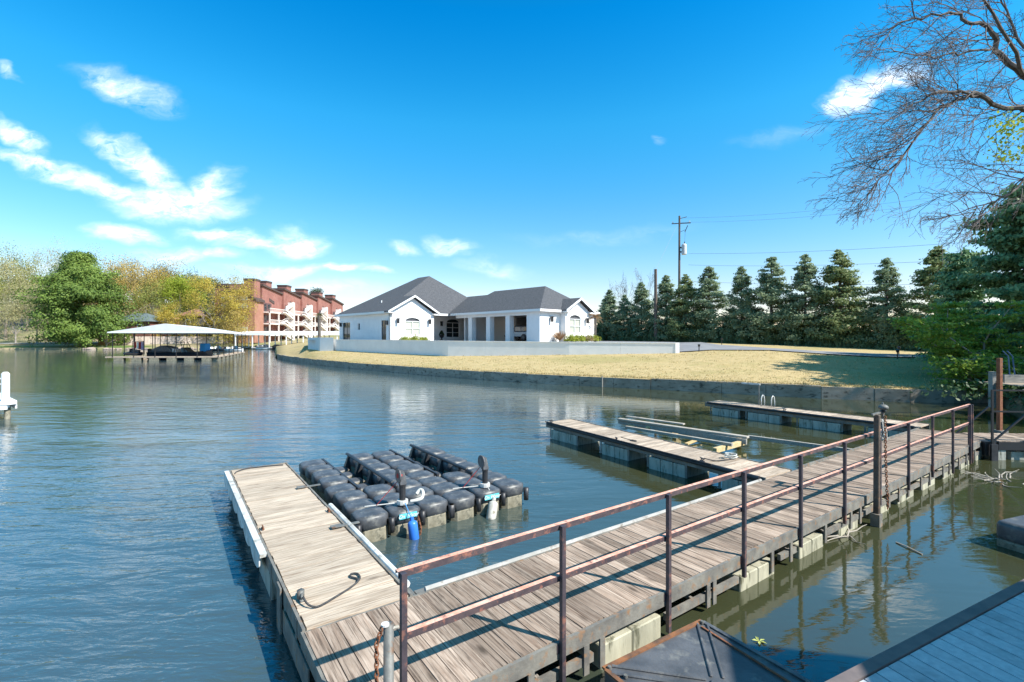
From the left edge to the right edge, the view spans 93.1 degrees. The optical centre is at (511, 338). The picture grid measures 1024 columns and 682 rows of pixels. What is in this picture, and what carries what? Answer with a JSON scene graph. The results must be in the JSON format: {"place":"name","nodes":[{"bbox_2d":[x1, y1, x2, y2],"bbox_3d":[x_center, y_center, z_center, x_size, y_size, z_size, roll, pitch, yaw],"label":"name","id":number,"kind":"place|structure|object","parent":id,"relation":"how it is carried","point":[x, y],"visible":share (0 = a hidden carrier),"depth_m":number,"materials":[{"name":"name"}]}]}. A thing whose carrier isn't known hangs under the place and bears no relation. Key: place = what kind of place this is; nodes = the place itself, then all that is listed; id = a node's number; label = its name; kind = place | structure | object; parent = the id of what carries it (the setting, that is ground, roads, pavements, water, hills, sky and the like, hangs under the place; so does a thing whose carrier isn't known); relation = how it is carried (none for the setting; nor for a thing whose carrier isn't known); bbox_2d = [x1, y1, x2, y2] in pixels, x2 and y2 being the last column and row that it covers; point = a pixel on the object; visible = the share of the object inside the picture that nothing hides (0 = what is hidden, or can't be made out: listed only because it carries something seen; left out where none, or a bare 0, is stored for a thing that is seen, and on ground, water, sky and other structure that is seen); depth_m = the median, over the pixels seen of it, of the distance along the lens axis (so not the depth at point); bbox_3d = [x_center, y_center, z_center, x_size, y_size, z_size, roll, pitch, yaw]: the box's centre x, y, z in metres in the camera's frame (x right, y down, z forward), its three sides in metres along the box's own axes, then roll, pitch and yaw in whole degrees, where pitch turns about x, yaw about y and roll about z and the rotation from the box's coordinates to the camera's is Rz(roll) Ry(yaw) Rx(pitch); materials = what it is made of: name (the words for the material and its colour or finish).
{"place":"outdoors","nodes":[
{"label":"outdoors","id":0,"kind":"place"},
{"bbox_2d":[0,346,147,347],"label":"grass bank","id":1,"kind":"structure","parent":0,"point":[64,346],"depth_m":146.64,"materials":[{"name":"green plant"}]},
{"bbox_2d":[0,304,338,349],"bbox_3d":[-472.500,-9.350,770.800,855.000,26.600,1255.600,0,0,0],"label":"shore ground","id":2,"kind":"structure","parent":0,"point":[23,333],"depth_m":162.87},
{"bbox_2d":[0,288,42,342],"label":"broadleaf tree","id":3,"kind":"object","parent":2,"relation":"on","point":[10,313],"visible":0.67,"depth_m":157.76,"materials":[{"name":"green plant"}]},
{"bbox_2d":[0,251,49,339],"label":"broadleaf tree","id":4,"kind":"object","parent":2,"relation":"on","point":[6,271],"visible":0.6,"depth_m":171.35,"materials":[{"name":"green plant"}]},
{"bbox_2d":[0,280,49,343],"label":"broadleaf tree","id":5,"kind":"object","parent":2,"relation":"on","point":[19,305],"visible":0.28,"depth_m":157.37,"materials":[{"name":"plant"}]},
{"bbox_2d":[0,237,54,330],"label":"broadleaf tree","id":6,"kind":"object","parent":2,"relation":"on","point":[13,278],"visible":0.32,"depth_m":186.31,"materials":[{"name":"green plant"}]},
{"bbox_2d":[4,233,74,326],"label":"broadleaf tree","id":7,"kind":"object","parent":2,"relation":"on","point":[58,249],"visible":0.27,"depth_m":201.29,"materials":[{"name":"plant"}]},
{"bbox_2d":[10,248,148,347],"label":"broadleaf tree","id":8,"kind":"object","parent":2,"relation":"on","point":[76,281],"visible":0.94,"depth_m":142.72,"materials":[{"name":"green plant"}]},
{"bbox_2d":[0,273,213,311],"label":"woods","id":9,"kind":"object","parent":2,"relation":"on","point":[110,290],"visible":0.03,"depth_m":262.66,"materials":[{"name":"plant"}]},
{"bbox_2d":[85,309,132,346],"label":"broadleaf tree","id":10,"kind":"object","parent":2,"relation":"on","point":[103,325],"visible":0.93,"depth_m":144.34,"materials":[{"name":"green plant"}]},
{"bbox_2d":[83,254,166,316],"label":"broadleaf tree","id":11,"kind":"object","parent":2,"relation":"on","point":[134,279],"visible":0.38,"depth_m":178.66,"materials":[{"name":"yellow plant"}]},
{"bbox_2d":[109,313,170,340],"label":"house","id":12,"kind":"structure","parent":2,"relation":"on","point":[151,319],"depth_m":160.60,"materials":[{"name":"grey brick"}]},
{"bbox_2d":[114,253,187,316],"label":"broadleaf tree","id":13,"kind":"object","parent":2,"relation":"on","point":[166,274],"visible":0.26,"depth_m":196.53,"materials":[{"name":"yellow plant"}]},
{"bbox_2d":[128,275,184,335],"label":"broadleaf tree","id":14,"kind":"object","parent":2,"relation":"on","point":[145,300],"visible":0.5,"depth_m":168.03,"materials":[{"name":"green plant"}]},
{"bbox_2d":[151,302,184,335],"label":"broadleaf tree","id":15,"kind":"object","parent":2,"relation":"on","point":[167,314],"visible":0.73,"depth_m":163.93,"materials":[{"name":"yellow plant"}]},
{"bbox_2d":[128,259,208,312],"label":"broadleaf tree","id":16,"kind":"object","parent":2,"relation":"on","point":[171,278],"visible":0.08,"depth_m":221.99,"materials":[{"name":"plant"}]},
{"bbox_2d":[119,336,227,344],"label":"retaining wall","id":17,"kind":"structure","parent":2,"relation":"on","point":[172,340],"depth_m":157.56,"materials":[{"name":"beige stone"}]},
{"bbox_2d":[154,271,215,317],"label":"broadleaf tree","id":18,"kind":"object","parent":2,"relation":"on","point":[181,286],"visible":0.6,"depth_m":174.55,"materials":[{"name":"green plant"}]},
{"bbox_2d":[176,309,213,336],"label":"house","id":19,"kind":"structure","parent":2,"relation":"on","point":[201,320],"depth_m":168.82,"materials":[{"name":"grey"}]},
{"bbox_2d":[177,274,226,319],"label":"broadleaf tree","id":20,"kind":"object","parent":2,"relation":"on","point":[206,297],"visible":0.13,"depth_m":212.51,"materials":[{"name":"plant"}]},
{"bbox_2d":[177,271,262,346],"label":"broadleaf tree","id":21,"kind":"object","parent":2,"relation":"on","point":[194,294],"visible":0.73,"depth_m":153.13,"materials":[{"name":"yellow plant"}]},
{"bbox_2d":[211,283,255,347],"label":"broadleaf tree","id":22,"kind":"object","parent":2,"relation":"on","point":[224,324],"visible":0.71,"depth_m":150.85,"materials":[{"name":"yellow plant"}]},
{"bbox_2d":[215,278,343,342],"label":"apartment building","id":23,"kind":"structure","parent":2,"relation":"on","point":[282,308],"depth_m":182.64,"materials":[{"name":"red brick"}]},
{"bbox_2d":[234,331,338,348],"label":"covered dock","id":24,"kind":"object","parent":2,"relation":"on","point":[291,333],"visible":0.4,"depth_m":147.87,"materials":[{"name":"white metal"}]},
{"bbox_2d":[0,349,1023,681],"bbox_3d":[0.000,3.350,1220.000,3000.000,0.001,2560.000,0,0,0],"label":"water","id":25,"kind":"structure","parent":0,"point":[126,553],"depth_m":9.71,"materials":[{"name":"blue liquid"}]},
{"bbox_2d":[0,372,16,418],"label":"white dock","id":26,"kind":"object","parent":25,"relation":"on","point":[7,402],"visible":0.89,"depth_m":19.88,"materials":[{"name":"white paint"}]},
{"bbox_2d":[105,324,246,360],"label":"covered dock","id":27,"kind":"object","parent":25,"relation":"on","point":[160,329],"visible":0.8,"depth_m":71.98,"materials":[{"name":"metal"}]},
{"bbox_2d":[146,342,212,358],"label":"boat","id":28,"kind":"object","parent":25,"relation":"on","point":[169,350],"visible":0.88,"depth_m":76.59,"materials":[{"name":"black plastic"}]},
{"bbox_2d":[224,462,412,681],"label":"finger dock","id":29,"kind":"object","parent":25,"relation":"on","point":[307,542],"visible":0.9,"depth_m":6.42,"materials":[{"name":"beige wood"}]},
{"bbox_2d":[302,572,360,607],"bbox_3d":[-1.978,2.803,5.463,0.247,0.082,0.795,0,0,25],"label":"rope","id":30,"kind":"object","parent":29,"relation":"on","point":[334,597],"visible":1,"depth_m":5.35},
{"bbox_2d":[299,452,452,542],"bbox_3d":[-3.063,3.081,10.091,1.789,1.600,4.514,0,0,-35],"label":"jet ski float","id":31,"kind":"object","parent":25,"relation":"on","point":[369,493],"visible":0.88,"depth_m":8.95,"materials":[{"name":"black plastic"}]},
{"bbox_2d":[405,503,418,539],"bbox_3d":[-1.736,3.163,8.192,0.411,0.641,0.172,0,0,38],"label":"fender","id":32,"kind":"object","parent":31,"relation":"hanging from","point":[413,532],"visible":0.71,"depth_m":8.07,"materials":[{"name":"blue plastic"}]},
{"bbox_2d":[381,621,398,681],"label":"piling","id":33,"kind":"object","parent":25,"relation":"in","point":[389,627],"visible":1,"depth_m":3.53,"materials":[{"name":"metal"}]},
{"bbox_2d":[374,626,382,681],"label":"chain","id":34,"kind":"object","parent":33,"relation":"hanging from","point":[377,652],"visible":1,"depth_m":3.50,"materials":[{"name":"brown metal"}]},
{"bbox_2d":[371,444,528,520],"bbox_3d":[-1.677,3.080,11.075,1.789,1.598,4.514,0,0,-35],"label":"jet ski float","id":35,"kind":"object","parent":25,"relation":"on","point":[461,485],"visible":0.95,"depth_m":9.88,"materials":[{"name":"black plastic"}]},
{"bbox_2d":[486,488,497,519],"bbox_3d":[-0.375,3.188,9.145,0.225,0.608,0.442,0,0,0],"label":"fender","id":36,"kind":"object","parent":35,"relation":"hanging from","point":[492,508],"visible":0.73,"depth_m":9.05,"materials":[{"name":"white plastic"}]},
{"bbox_2d":[301,404,986,681],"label":"walkway dock","id":37,"kind":"object","parent":25,"relation":"on","point":[598,598],"visible":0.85,"depth_m":5.61,"materials":[{"name":"wood"}]},
{"bbox_2d":[545,419,791,490],"bbox_3d":[3.561,3.205,13.461,1.244,0.890,7.841,0,0,-31],"label":"finger dock","id":38,"kind":"object","parent":25,"relation":"on","point":[678,459],"visible":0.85,"depth_m":12.46,"materials":[{"name":"beige wood"}]},
{"bbox_2d":[602,619,811,681],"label":"floating box","id":39,"kind":"object","parent":25,"relation":"on","point":[699,650],"visible":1,"depth_m":4.50,"materials":[{"name":"black plastic"}]},
{"bbox_2d":[617,416,851,451],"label":"boat bunks","id":40,"kind":"object","parent":25,"relation":"in","point":[737,440],"visible":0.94,"depth_m":15.17,"materials":[{"name":"grey metal"}]},
{"bbox_2d":[705,400,929,436],"bbox_3d":[11.192,3.201,18.808,1.210,0.898,7.530,0,0,-35],"label":"finger dock","id":41,"kind":"object","parent":25,"relation":"on","point":[834,422],"visible":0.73,"depth_m":18.36,"materials":[{"name":"grey wood"}]},
{"bbox_2d":[823,524,866,543],"bbox_3d":[5.645,3.310,8.203,1.202,0.111,0.828,0,0,0],"label":"driftwood","id":42,"kind":"object","parent":25,"relation":"on","point":[843,536],"visible":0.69,"depth_m":8.13,"materials":[{"name":"beige wood"}]},
{"bbox_2d":[870,402,883,527],"bbox_3d":[6.569,3.010,8.706,0.551,3.680,0.140,0,0,-35],"label":"piling","id":43,"kind":"object","parent":25,"relation":"in","point":[876,517],"visible":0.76,"depth_m":8.65,"materials":[{"name":"wood"}]},
{"bbox_2d":[878,404,888,436],"bbox_3d":[6.757,1.502,8.826,0.164,0.595,0.164,0,0,-23],"label":"dock light","id":44,"kind":"object","parent":43,"relation":"attached to","point":[883,408],"visible":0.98,"depth_m":8.80,"materials":[{"name":"metal"}]},
{"bbox_2d":[883,416,888,509],"bbox_3d":[6.668,2.218,8.653,0.059,1.669,0.099,0,0,0],"label":"chain","id":45,"kind":"object","parent":43,"relation":"hanging from","point":[885,438],"visible":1,"depth_m":8.64,"materials":[{"name":"metal"}]},
{"bbox_2d":[825,579,1023,681],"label":"deck","id":46,"kind":"structure","parent":25,"relation":"on","point":[982,641],"depth_m":3.54,"materials":[{"name":"grey"}]},
{"bbox_2d":[956,389,1023,460],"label":"gangway","id":47,"kind":"object","parent":25,"relation":"on","point":[1010,446],"visible":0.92,"depth_m":13.31,"materials":[{"name":"black metal"}]},
{"bbox_2d":[959,469,1023,487],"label":"driftwood","id":48,"kind":"object","parent":25,"relation":"on","point":[990,478],"visible":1,"depth_m":11.50,"materials":[{"name":"grey wood"}]},
{"bbox_2d":[990,358,1008,443],"bbox_3d":[14.775,2.577,14.700,0.280,3.946,0.280,0,0,-11],"label":"piling","id":49,"kind":"object","parent":25,"relation":"in","point":[999,394],"visible":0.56,"depth_m":14.66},
{"bbox_2d":[997,515,1023,553],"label":"black float","id":50,"kind":"object","parent":25,"relation":"on","point":[1010,533],"visible":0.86,"depth_m":7.70,"materials":[{"name":"plastic"}]},
{"bbox_2d":[0,0,1023,330],"label":"sky","id":51,"kind":"structure","parent":0,"point":[355,151],"materials":[{"name":"blue"}]},
{"bbox_2d":[459,340,675,342],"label":"terrace","id":52,"kind":"structure","parent":0,"point":[623,341],"depth_m":63.87,"materials":[{"name":"grey concrete"}]},
{"bbox_2d":[335,276,599,341],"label":"house","id":53,"kind":"structure","parent":52,"relation":"on","point":[430,308],"depth_m":63.98,"materials":[{"name":"white paint"}]},
{"bbox_2d":[343,323,349,339],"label":"window","id":54,"kind":"structure","parent":53,"relation":"in","point":[346,326],"depth_m":69.44,"materials":[{"name":"grey glass"}]},
{"bbox_2d":[405,318,419,334],"bbox_3d":[-13.020,-1.500,63.272,2.340,2.280,0.158,0,0,-45],"label":"window","id":55,"kind":"structure","parent":53,"relation":"in","point":[412,325],"depth_m":63.24,"materials":[{"name":"white glass"}]},
{"bbox_2d":[447,319,458,336],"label":"window","id":56,"kind":"structure","parent":53,"relation":"in","point":[452,325],"depth_m":73.27,"materials":[{"name":"black glass"}]},
{"bbox_2d":[570,315,579,332],"bbox_3d":[7.705,-1.722,59.899,2.280,2.244,0.158,0,0,-45],"label":"window","id":57,"kind":"structure","parent":53,"relation":"in","point":[574,320],"depth_m":59.95,"materials":[{"name":"white glass"}]},
{"bbox_2d":[504,326,526,340],"bbox_3d":[1.054,-0.640,62.817,4.450,1.878,1.900,0,0,45],"label":"utility vehicle","id":58,"kind":"object","parent":52,"relation":"on","point":[518,334],"visible":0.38,"depth_m":61.75,"materials":[{"name":"grey paint"}]},
{"bbox_2d":[275,341,1020,389],"bbox_3d":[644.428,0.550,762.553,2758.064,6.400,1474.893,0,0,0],"label":"lawn ground","id":59,"kind":"structure","parent":0,"point":[296,349],"depth_m":36.26,"materials":[{"name":"beige plant"}]},
{"bbox_2d":[308,337,678,355],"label":"garden wall","id":60,"kind":"structure","parent":59,"relation":"on","point":[461,348],"depth_m":48.29,"materials":[{"name":"white concrete"}]},
{"bbox_2d":[596,323,606,340],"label":"evergreen bush","id":61,"kind":"object","parent":59,"relation":"on","point":[603,336],"visible":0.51,"depth_m":72.90,"materials":[{"name":"green plant"}]},
{"bbox_2d":[596,289,623,336],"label":"conifer","id":62,"kind":"object","parent":59,"relation":"on","point":[605,312],"visible":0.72,"depth_m":73.29,"materials":[{"name":"green plant"}]},
{"bbox_2d":[608,294,633,339],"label":"conifer","id":63,"kind":"object","parent":59,"relation":"on","point":[622,314],"visible":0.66,"depth_m":71.26,"materials":[{"name":"green plant"}]},
{"bbox_2d":[615,324,627,340],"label":"evergreen bush","id":64,"kind":"object","parent":59,"relation":"on","point":[621,337],"visible":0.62,"depth_m":70.37,"materials":[{"name":"green plant"}]},
{"bbox_2d":[625,325,640,340],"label":"evergreen bush","id":65,"kind":"object","parent":59,"relation":"on","point":[630,336],"visible":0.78,"depth_m":68.75,"materials":[{"name":"green plant"}]},
{"bbox_2d":[623,282,653,336],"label":"conifer","id":66,"kind":"object","parent":59,"relation":"on","point":[640,299],"visible":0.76,"depth_m":69.52,"materials":[{"name":"green plant"}]},
{"bbox_2d":[277,354,1003,402],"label":"sea wall","id":67,"kind":"structure","parent":59,"relation":"on","point":[843,393],"depth_m":30.44,"materials":[{"name":"concrete"}]},
{"bbox_2d":[654,269,656,339],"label":"short pole","id":68,"kind":"object","parent":59,"relation":"on","point":[655,297],"visible":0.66,"depth_m":65.82,"materials":[{"name":"brown wood"}]},
{"bbox_2d":[647,323,664,341],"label":"evergreen bush","id":69,"kind":"object","parent":59,"relation":"on","point":[650,336],"visible":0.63,"depth_m":66.02,"materials":[{"name":"green plant"}]},
{"bbox_2d":[643,275,683,339],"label":"conifer","id":70,"kind":"object","parent":59,"relation":"on","point":[665,290],"visible":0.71,"depth_m":66.34,"materials":[{"name":"green plant"}]},
{"bbox_2d":[670,320,687,341],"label":"evergreen bush","id":71,"kind":"object","parent":59,"relation":"on","point":[675,338],"visible":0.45,"depth_m":63.87,"materials":[{"name":"green plant"}]},
{"bbox_2d":[672,216,690,290],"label":"utility pole","id":72,"kind":"object","parent":59,"relation":"on","point":[683,247],"visible":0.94,"depth_m":68.86,"materials":[{"name":"brown wood"}]},
{"bbox_2d":[661,274,708,337],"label":"conifer","id":73,"kind":"object","parent":59,"relation":"on","point":[685,294],"visible":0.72,"depth_m":63.83,"materials":[{"name":"green plant"}]},
{"bbox_2d":[694,319,710,342],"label":"evergreen bush","id":74,"kind":"object","parent":59,"relation":"on","point":[703,339],"visible":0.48,"depth_m":61.67,"materials":[{"name":"green plant"}]},
{"bbox_2d":[681,266,729,338],"bbox_3d":[25.454,-4.249,62.664,7.008,10.210,7.009,0,0,-21],"label":"conifer","id":75,"kind":"object","parent":59,"relation":"on","point":[703,292],"visible":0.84,"depth_m":61.83,"materials":[{"name":"green plant"}]},
{"bbox_2d":[716,315,736,342],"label":"evergreen bush","id":76,"kind":"object","parent":59,"relation":"on","point":[726,337],"visible":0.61,"depth_m":59.17,"materials":[{"name":"green plant"}]},
{"bbox_2d":[718,266,763,336],"bbox_3d":[28.122,-3.984,59.679,6.327,9.754,6.277,0,0,-34],"label":"conifer","id":77,"kind":"object","parent":59,"relation":"on","point":[741,289],"visible":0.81,"depth_m":58.72,"materials":[{"name":"green plant"}]},
{"bbox_2d":[729,319,752,343],"bbox_3d":[27.753,-0.724,58.718,2.696,3.336,2.873,0,0,-15],"label":"evergreen bush","id":78,"kind":"object","parent":59,"relation":"on","point":[740,339],"visible":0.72,"depth_m":58.00,"materials":[{"name":"green plant"}]},
{"bbox_2d":[755,319,778,344],"bbox_3d":[29.896,-0.857,56.805,2.917,3.740,2.796,0,0,3],"label":"evergreen bush","id":79,"kind":"object","parent":59,"relation":"on","point":[767,340],"visible":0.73,"depth_m":55.95,"materials":[{"name":"green plant"}]},
{"bbox_2d":[741,256,802,340],"bbox_3d":[30.598,-4.359,57.380,7.332,10.681,7.331,0,0,10],"label":"conifer","id":80,"kind":"object","parent":59,"relation":"on","point":[769,291],"visible":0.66,"depth_m":56.23,"materials":[{"name":"green plant"}]},
{"bbox_2d":[779,319,805,345],"bbox_3d":[31.781,-0.637,54.880,2.732,3.468,2.675,0,0,11],"label":"evergreen bush","id":81,"kind":"object","parent":59,"relation":"on","point":[792,342],"visible":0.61,"depth_m":53.95,"materials":[{"name":"green plant"}]},
{"bbox_2d":[769,253,842,340],"bbox_3d":[32.799,-4.216,54.597,6.845,10.636,6.899,0,0,-14],"label":"conifer","id":82,"kind":"object","parent":59,"relation":"on","point":[804,275],"visible":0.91,"depth_m":53.79,"materials":[{"name":"green plant"}]},
{"bbox_2d":[798,314,816,345],"bbox_3d":[33.452,-0.792,54.381,2.796,3.926,2.917,0,0,40],"label":"evergreen bush","id":83,"kind":"object","parent":59,"relation":"on","point":[808,341],"visible":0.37,"depth_m":53.45,"materials":[{"name":"green plant"}]},
{"bbox_2d":[810,317,832,346],"bbox_3d":[34.281,-0.688,53.373,2.873,3.823,2.696,0,0,29],"label":"evergreen bush","id":84,"kind":"object","parent":59,"relation":"on","point":[820,342],"visible":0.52,"depth_m":52.59,"materials":[{"name":"green plant"}]},
{"bbox_2d":[825,322,848,346],"bbox_3d":[34.940,-0.444,52.469,2.732,3.360,2.675,0,0,16],"label":"evergreen bush","id":85,"kind":"object","parent":59,"relation":"on","point":[834,343],"visible":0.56,"depth_m":51.69,"materials":[{"name":"green plant"}]},
{"bbox_2d":[800,249,879,343],"bbox_3d":[35.713,-4.272,52.959,8.245,11.008,8.028,0,0,-31],"label":"conifer","id":86,"kind":"object","parent":59,"relation":"on","point":[840,292],"visible":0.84,"depth_m":51.64,"materials":[{"name":"green plant"}]},
{"bbox_2d":[837,323,862,347],"bbox_3d":[36.007,-0.385,51.481,2.917,3.324,2.796,0,0,-39],"label":"evergreen bush","id":87,"kind":"object","parent":59,"relation":"on","point":[850,336],"visible":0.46,"depth_m":50.78,"materials":[{"name":"green plant"}]},
{"bbox_2d":[853,325,873,348],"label":"evergreen bush","id":88,"kind":"object","parent":59,"relation":"on","point":[863,344],"visible":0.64,"depth_m":49.83,"materials":[{"name":"green plant"}]},
{"bbox_2d":[860,257,919,343],"bbox_3d":[38.380,-3.493,49.855,6.256,9.722,6.306,0,0,-42],"label":"conifer","id":89,"kind":"object","parent":59,"relation":"on","point":[889,300],"visible":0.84,"depth_m":49.26,"materials":[{"name":"green plant"}]},
{"bbox_2d":[876,322,906,349],"bbox_3d":[37.925,-0.397,48.486,2.917,3.729,2.796,0,0,4],"label":"evergreen bush","id":90,"kind":"object","parent":59,"relation":"on","point":[892,333],"visible":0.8,"depth_m":47.87,"materials":[{"name":"green plant"}]},
{"bbox_2d":[896,330,919,350],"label":"evergreen bush","id":91,"kind":"object","parent":59,"relation":"on","point":[909,346],"visible":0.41,"depth_m":47.23,"materials":[{"name":"green plant"}]},
{"bbox_2d":[888,245,950,342],"bbox_3d":[41.119,-3.707,46.887,7.735,10.606,7.944,0,0,9],"label":"conifer","id":92,"kind":"object","parent":59,"relation":"on","point":[924,280],"visible":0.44,"depth_m":46.80,"materials":[{"name":"green plant"}]},
{"bbox_2d":[886,299,1023,378],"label":"maple tree","id":93,"kind":"object","parent":59,"relation":"on","point":[961,342],"visible":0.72,"depth_m":26.74,"materials":[{"name":"green plant"}]},
{"bbox_2d":[913,246,1012,354],"bbox_3d":[33.557,-1.882,35.961,6.384,9.676,6.225,0,0,0],"label":"cedar tree","id":94,"kind":"object","parent":59,"relation":"on","point":[953,289],"visible":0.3,"depth_m":35.62,"materials":[{"name":"green plant"}]},
{"bbox_2d":[922,354,1023,396],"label":"maple tree","id":95,"kind":"object","parent":59,"relation":"on","point":[965,369],"visible":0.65,"depth_m":24.75,"materials":[{"name":"green plant"}]},
{"bbox_2d":[676,342,925,356],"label":"driveway","id":96,"kind":"structure","parent":0,"point":[688,346],"depth_m":43.07,"materials":[{"name":"grey concrete"}]},
{"bbox_2d":[1003,391,1023,414],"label":"bank ground","id":97,"kind":"structure","parent":0,"point":[1007,402],"depth_m":23.11,"materials":[{"name":"green plant"}]},
{"bbox_2d":[798,0,1023,264],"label":"bare tree","id":98,"kind":"object","parent":97,"relation":"on","point":[1016,67],"visible":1,"depth_m":15.25,"materials":[{"name":"grey plant"}]},
{"bbox_2d":[908,182,1023,360],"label":"cedar tree","id":99,"kind":"object","parent":97,"relation":"on","point":[1005,240],"visible":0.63,"depth_m":30.68,"materials":[{"name":"green plant"}]},
{"bbox_2d":[910,365,1023,407],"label":"undergrowth","id":100,"kind":"object","parent":97,"relation":"on","point":[977,393],"visible":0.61,"depth_m":23.04,"materials":[{"name":"green plant"}]},
{"bbox_2d":[985,375,1023,386],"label":"bank platform","id":101,"kind":"structure","parent":97,"relation":"on","point":[1015,380],"depth_m":21.01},
{"bbox_2d":[988,371,995,407],"bbox_3d":[21.113,2.259,21.300,0.200,1.582,0.200,0,0,0],"label":"timber post","id":102,"kind":"object","parent":101,"relation":"attached to","point":[991,380],"visible":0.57,"depth_m":21.25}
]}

